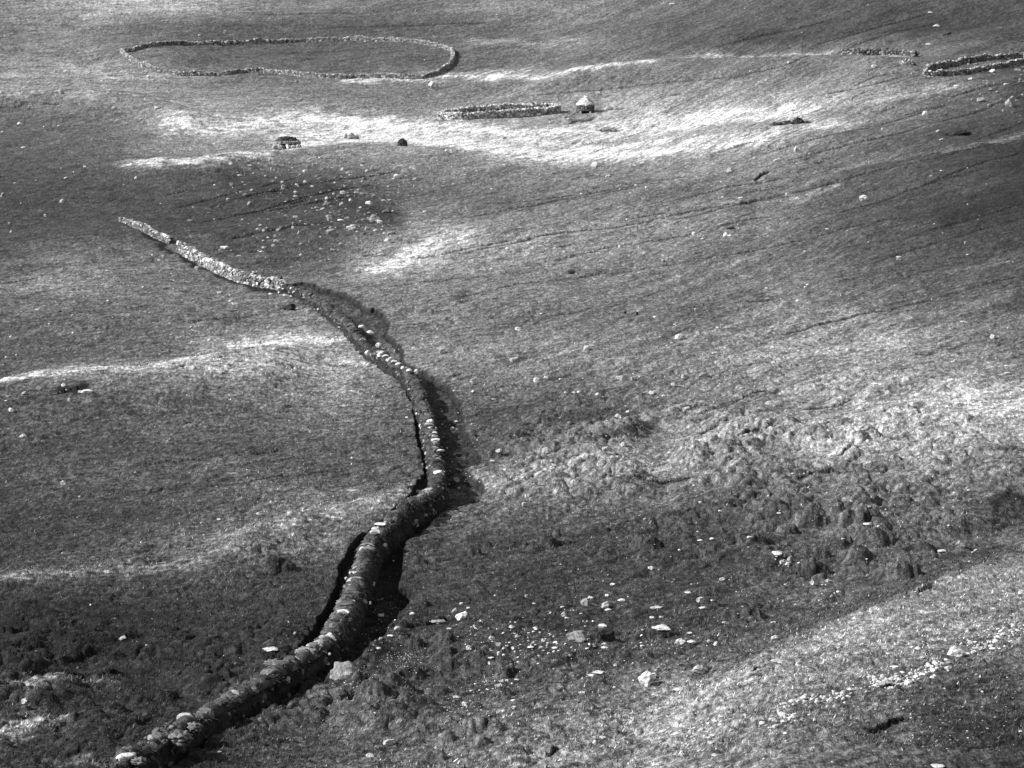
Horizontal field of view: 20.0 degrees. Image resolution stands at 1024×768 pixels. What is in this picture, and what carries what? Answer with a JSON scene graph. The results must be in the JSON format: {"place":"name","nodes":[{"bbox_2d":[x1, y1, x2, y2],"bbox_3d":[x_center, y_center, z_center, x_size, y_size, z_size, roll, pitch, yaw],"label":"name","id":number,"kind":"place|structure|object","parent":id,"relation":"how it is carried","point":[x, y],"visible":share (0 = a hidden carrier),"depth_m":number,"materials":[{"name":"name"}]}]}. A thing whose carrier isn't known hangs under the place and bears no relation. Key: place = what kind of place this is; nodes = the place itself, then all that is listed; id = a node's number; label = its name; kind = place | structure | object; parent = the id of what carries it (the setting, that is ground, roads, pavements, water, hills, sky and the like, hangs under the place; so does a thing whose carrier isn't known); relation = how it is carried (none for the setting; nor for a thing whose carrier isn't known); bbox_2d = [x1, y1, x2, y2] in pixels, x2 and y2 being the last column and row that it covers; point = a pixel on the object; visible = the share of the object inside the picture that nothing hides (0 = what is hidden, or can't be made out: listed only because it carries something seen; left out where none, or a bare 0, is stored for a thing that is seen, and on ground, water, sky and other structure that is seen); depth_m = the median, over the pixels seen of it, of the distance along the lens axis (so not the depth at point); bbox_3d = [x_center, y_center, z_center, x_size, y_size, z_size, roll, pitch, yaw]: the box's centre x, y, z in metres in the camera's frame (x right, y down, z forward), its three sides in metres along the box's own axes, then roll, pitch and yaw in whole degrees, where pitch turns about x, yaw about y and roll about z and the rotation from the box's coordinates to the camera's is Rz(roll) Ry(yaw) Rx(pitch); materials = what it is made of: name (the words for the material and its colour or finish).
{"place":"outdoors","nodes":[
{"label":"outdoors","id":0,"kind":"place"},
{"bbox_2d":[0,0,1023,767],"bbox_3d":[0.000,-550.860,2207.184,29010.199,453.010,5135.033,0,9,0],"label":"ground","id":1,"kind":"structure","parent":0,"point":[684,82],"depth_m":254.36,"materials":[{"name":"grey plant"}]},
{"bbox_2d":[54,89,63,93],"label":"stone","id":2,"kind":"object","parent":1,"relation":"on","point":[59,91],"visible":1,"depth_m":596.93,"materials":[{"name":"grey stone"}]},
{"bbox_2d":[81,389,93,392],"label":"stone","id":3,"kind":"object","parent":1,"relation":"on","point":[87,391],"visible":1,"depth_m":230.72,"materials":[{"name":"white stone"}]},
{"bbox_2d":[118,217,174,243],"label":"drystone wall","id":4,"kind":"structure","parent":1,"relation":"on","point":[147,229],"depth_m":372.87,"materials":[{"name":"stone"}]},
{"bbox_2d":[262,647,277,651],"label":"stone","id":5,"kind":"object","parent":1,"relation":"on","point":[269,649],"visible":1,"depth_m":139.10,"materials":[{"name":"white stone"}]},
{"bbox_2d":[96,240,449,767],"bbox_3d":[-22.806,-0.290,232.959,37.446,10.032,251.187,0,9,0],"label":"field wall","id":6,"kind":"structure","parent":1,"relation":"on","point":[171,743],"depth_m":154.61,"materials":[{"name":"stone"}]},
{"bbox_2d":[272,136,300,149],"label":"ruined shelter","id":7,"kind":"object","parent":1,"relation":"on","point":[288,142],"visible":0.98,"depth_m":506.42,"materials":[{"name":"stone"}]},
{"bbox_2d":[120,35,455,79],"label":"stone enclosure","id":8,"kind":"object","parent":1,"relation":"on","point":[358,38],"visible":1,"depth_m":669.24,"materials":[{"name":"grey stone"}]},
{"bbox_2d":[283,303,295,309],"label":"boulder","id":9,"kind":"object","parent":1,"relation":"on","point":[290,306],"visible":1,"depth_m":299.72,"materials":[{"name":"stone"}]},
{"bbox_2d":[327,215,332,221],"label":"stone","id":10,"kind":"object","parent":1,"relation":"on","point":[329,218],"visible":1,"depth_m":388.62,"materials":[{"name":"grey stone"}]},
{"bbox_2d":[326,229,335,234],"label":"boulder","id":11,"kind":"object","parent":1,"relation":"on","point":[331,231],"visible":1,"depth_m":371.19,"materials":[{"name":"stone"}]},
{"bbox_2d":[330,661,357,681],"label":"boulder","id":12,"kind":"object","parent":1,"relation":"on","point":[341,670],"visible":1,"depth_m":131.29,"materials":[{"name":"stone"}]},
{"bbox_2d":[346,226,355,229],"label":"stone","id":13,"kind":"object","parent":1,"relation":"on","point":[350,227],"visible":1,"depth_m":377.36,"materials":[{"name":"grey stone"}]},
{"bbox_2d":[348,133,358,138],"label":"boulder","id":14,"kind":"object","parent":1,"relation":"on","point":[352,136],"visible":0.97,"depth_m":534.43,"materials":[{"name":"stone"}]},
{"bbox_2d":[369,214,381,222],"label":"boulder","id":15,"kind":"object","parent":1,"relation":"on","point":[373,218],"visible":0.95,"depth_m":388.46,"materials":[{"name":"stone"}]},
{"bbox_2d":[382,208,391,212],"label":"stone","id":16,"kind":"object","parent":1,"relation":"on","point":[388,210],"visible":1,"depth_m":403.55,"materials":[{"name":"grey stone"}]},
{"bbox_2d":[383,739,395,745],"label":"boulder","id":17,"kind":"object","parent":1,"relation":"on","point":[389,742],"visible":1,"depth_m":121.66,"materials":[{"name":"stone"}]},
{"bbox_2d":[397,138,407,145],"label":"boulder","id":18,"kind":"object","parent":1,"relation":"on","point":[402,142],"visible":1,"depth_m":502.55,"materials":[{"name":"stone"}]},
{"bbox_2d":[428,81,438,88],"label":"boulder","id":19,"kind":"object","parent":1,"relation":"on","point":[431,84],"visible":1,"depth_m":624.59,"materials":[{"name":"stone"}]},
{"bbox_2d":[431,619,445,623],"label":"boulder","id":20,"kind":"object","parent":1,"relation":"on","point":[439,621],"visible":1,"depth_m":149.90,"materials":[{"name":"stone"}]},
{"bbox_2d":[439,348,448,353],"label":"boulder","id":21,"kind":"object","parent":1,"relation":"on","point":[443,351],"visible":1,"depth_m":265.82,"materials":[{"name":"stone"}]},
{"bbox_2d":[451,608,458,614],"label":"boulder","id":22,"kind":"object","parent":1,"relation":"on","point":[455,611],"visible":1,"depth_m":151.14,"materials":[{"name":"stone"}]},
{"bbox_2d":[455,611,467,619],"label":"boulder","id":23,"kind":"object","parent":1,"relation":"on","point":[461,615],"visible":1,"depth_m":149.91,"materials":[{"name":"stone"}]},
{"bbox_2d":[469,379,475,384],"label":"stone","id":24,"kind":"object","parent":1,"relation":"on","point":[472,382],"visible":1,"depth_m":247.10,"materials":[{"name":"grey stone"}]},
{"bbox_2d":[437,102,561,119],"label":"sheep pen","id":25,"kind":"object","parent":1,"relation":"on","point":[472,112],"visible":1,"depth_m":572.53,"materials":[{"name":"stone"}]},
{"bbox_2d":[187,300,834,720],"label":"gravel","id":26,"kind":"structure","parent":1,"relation":"on","point":[529,632],"depth_m":143.12,"materials":[{"name":"stone"}]},
{"bbox_2d":[1,9,1021,759],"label":"stones","id":27,"kind":"object","parent":1,"relation":"on","point":[455,391],"visible":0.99,"depth_m":265.92,"materials":[{"name":"grey stone"}]},
{"bbox_2d":[9,8,1013,762],"bbox_3d":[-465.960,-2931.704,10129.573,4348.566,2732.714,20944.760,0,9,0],"label":"pebbles","id":28,"kind":"object","parent":1,"relation":"on","point":[603,396],"visible":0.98,"depth_m":237.14,"materials":[{"name":"stone"}]},
{"bbox_2d":[510,357,518,362],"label":"stone","id":29,"kind":"object","parent":1,"relation":"on","point":[514,359],"visible":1,"depth_m":259.48,"materials":[{"name":"grey stone"}]},
{"bbox_2d":[542,447,551,453],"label":"boulder","id":30,"kind":"object","parent":1,"relation":"on","point":[545,450],"visible":1,"depth_m":207.71,"materials":[{"name":"stone"}]},
{"bbox_2d":[566,630,586,642],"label":"boulder","id":31,"kind":"object","parent":1,"relation":"on","point":[580,636],"visible":1,"depth_m":142.76,"materials":[{"name":"stone"}]},
{"bbox_2d":[580,598,588,605],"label":"boulder","id":32,"kind":"object","parent":1,"relation":"on","point":[584,602],"visible":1,"depth_m":153.08,"materials":[{"name":"stone"}]},
{"bbox_2d":[576,96,594,113],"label":"stone hut","id":33,"kind":"object","parent":1,"relation":"on","point":[585,103],"visible":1,"depth_m":580.72,"materials":[{"name":"grey stone"}]},
{"bbox_2d":[591,161,597,167],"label":"stone","id":34,"kind":"object","parent":1,"relation":"on","point":[594,164],"visible":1,"depth_m":475.29,"materials":[{"name":"white stone"}]},
{"bbox_2d":[170,63,1023,261],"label":"rubble","id":35,"kind":"object","parent":1,"relation":"on","point":[342,192],"visible":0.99,"depth_m":425.25,"materials":[{"name":"stone"}]},
{"bbox_2d":[592,670,603,674],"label":"stone","id":36,"kind":"object","parent":1,"relation":"on","point":[598,672],"visible":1,"depth_m":135.51,"materials":[{"name":"white stone"}]},
{"bbox_2d":[598,624,606,627],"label":"stone","id":37,"kind":"object","parent":1,"relation":"on","point":[602,625],"visible":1,"depth_m":147.61,"materials":[{"name":"white stone"}]},
{"bbox_2d":[601,601,608,607],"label":"boulder","id":38,"kind":"object","parent":1,"relation":"on","point":[605,604],"visible":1,"depth_m":152.96,"materials":[{"name":"stone"}]},
{"bbox_2d":[596,628,615,641],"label":"boulder","id":39,"kind":"object","parent":1,"relation":"on","point":[606,634],"visible":1,"depth_m":143.25,"materials":[{"name":"stone"}]},
{"bbox_2d":[602,446,610,451],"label":"stone","id":40,"kind":"object","parent":1,"relation":"on","point":[606,448],"visible":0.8,"depth_m":205.20,"materials":[{"name":"white stone"}]},
{"bbox_2d":[616,376,625,380],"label":"stone","id":41,"kind":"object","parent":1,"relation":"on","point":[620,378],"visible":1,"depth_m":249.01,"materials":[{"name":"grey stone"}]},
{"bbox_2d":[638,670,651,686],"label":"boulder","id":42,"kind":"object","parent":1,"relation":"on","point":[644,678],"visible":1,"depth_m":133.24,"materials":[{"name":"stone"}]},
{"bbox_2d":[650,606,661,609],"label":"boulder","id":43,"kind":"object","parent":1,"relation":"on","point":[655,607],"visible":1,"depth_m":152.72,"materials":[{"name":"stone"}]},
{"bbox_2d":[652,624,670,630],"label":"boulder","id":44,"kind":"object","parent":1,"relation":"on","point":[662,627],"visible":1,"depth_m":145.79,"materials":[{"name":"stone"}]},
{"bbox_2d":[674,334,684,339],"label":"boulder","id":45,"kind":"object","parent":1,"relation":"on","point":[679,337],"visible":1,"depth_m":270.17,"materials":[{"name":"stone"}]},
{"bbox_2d":[675,638,685,644],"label":"boulder","id":46,"kind":"object","parent":1,"relation":"on","point":[680,641],"visible":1,"depth_m":143.24,"materials":[{"name":"stone"}]},
{"bbox_2d":[690,665,704,673],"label":"boulder","id":47,"kind":"object","parent":1,"relation":"on","point":[697,669],"visible":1,"depth_m":136.00,"materials":[{"name":"stone"}]},
{"bbox_2d":[696,597,705,603],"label":"boulder","id":48,"kind":"object","parent":1,"relation":"on","point":[700,600],"visible":1,"depth_m":153.73,"materials":[{"name":"stone"}]},
{"bbox_2d":[698,372,706,376],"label":"stone","id":49,"kind":"object","parent":1,"relation":"on","point":[702,374],"visible":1,"depth_m":246.95,"materials":[{"name":"grey stone"}]},
{"bbox_2d":[771,635,778,640],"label":"stone","id":50,"kind":"object","parent":1,"relation":"on","point":[774,637],"visible":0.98,"depth_m":144.09,"materials":[{"name":"white stone"}]},
{"bbox_2d":[772,551,781,555],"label":"stone","id":51,"kind":"object","parent":1,"relation":"on","point":[777,553],"visible":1,"depth_m":166.71,"materials":[{"name":"white stone"}]},
{"bbox_2d":[771,658,783,663],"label":"boulder","id":52,"kind":"object","parent":1,"relation":"on","point":[777,660],"visible":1,"depth_m":130.70,"materials":[{"name":"stone"}]},
{"bbox_2d":[547,613,1023,766],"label":"scree","id":53,"kind":"structure","parent":1,"relation":"on","point":[887,680],"depth_m":126.61,"materials":[{"name":"stone"}]},
{"bbox_2d":[770,117,811,125],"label":"peat outcrop","id":54,"kind":"object","parent":1,"relation":"on","point":[797,120],"visible":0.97,"depth_m":534.07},
{"bbox_2d":[859,195,867,200],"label":"boulder","id":55,"kind":"object","parent":1,"relation":"on","point":[863,198],"visible":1,"depth_m":408.47,"materials":[{"name":"stone"}]},
{"bbox_2d":[841,47,918,56],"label":"ruined wall","id":56,"kind":"structure","parent":1,"relation":"on","point":[881,51],"depth_m":659.23,"materials":[{"name":"stone"}]},
{"bbox_2d":[899,58,915,65],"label":"stone heap","id":57,"kind":"object","parent":1,"relation":"on","point":[908,61],"visible":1,"depth_m":623.11,"materials":[{"name":"grey stone"}]},
{"bbox_2d":[931,764,944,767],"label":"boulder","id":58,"kind":"object","parent":1,"relation":"on","point":[938,765],"visible":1,"depth_m":113.37,"materials":[{"name":"stone"}]},
{"bbox_2d":[947,646,965,656],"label":"boulder","id":59,"kind":"object","parent":1,"relation":"on","point":[956,651],"visible":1,"depth_m":133.20,"materials":[{"name":"stone"}]},
{"bbox_2d":[944,128,970,135],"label":"boulder","id":60,"kind":"object","parent":1,"relation":"on","point":[954,131],"visible":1,"depth_m":496.48,"materials":[{"name":"stone"}]},
{"bbox_2d":[955,540,965,547],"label":"boulder","id":61,"kind":"object","parent":1,"relation":"on","point":[959,543],"visible":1,"depth_m":170.58,"materials":[{"name":"stone"}]},
{"bbox_2d":[922,52,1023,75],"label":"sheep pen","id":62,"kind":"object","parent":1,"relation":"on","point":[930,68],"visible":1,"depth_m":621.62,"materials":[{"name":"stone"}]},
{"bbox_2d":[977,97,985,101],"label":"stone","id":63,"kind":"object","parent":1,"relation":"on","point":[981,99],"visible":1,"depth_m":560.37,"materials":[{"name":"grey stone"}]},
{"bbox_2d":[1005,98,1013,106],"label":"boulder","id":64,"kind":"object","parent":1,"relation":"on","point":[1009,102],"visible":1,"depth_m":551.74,"materials":[{"name":"stone"}]}
]}

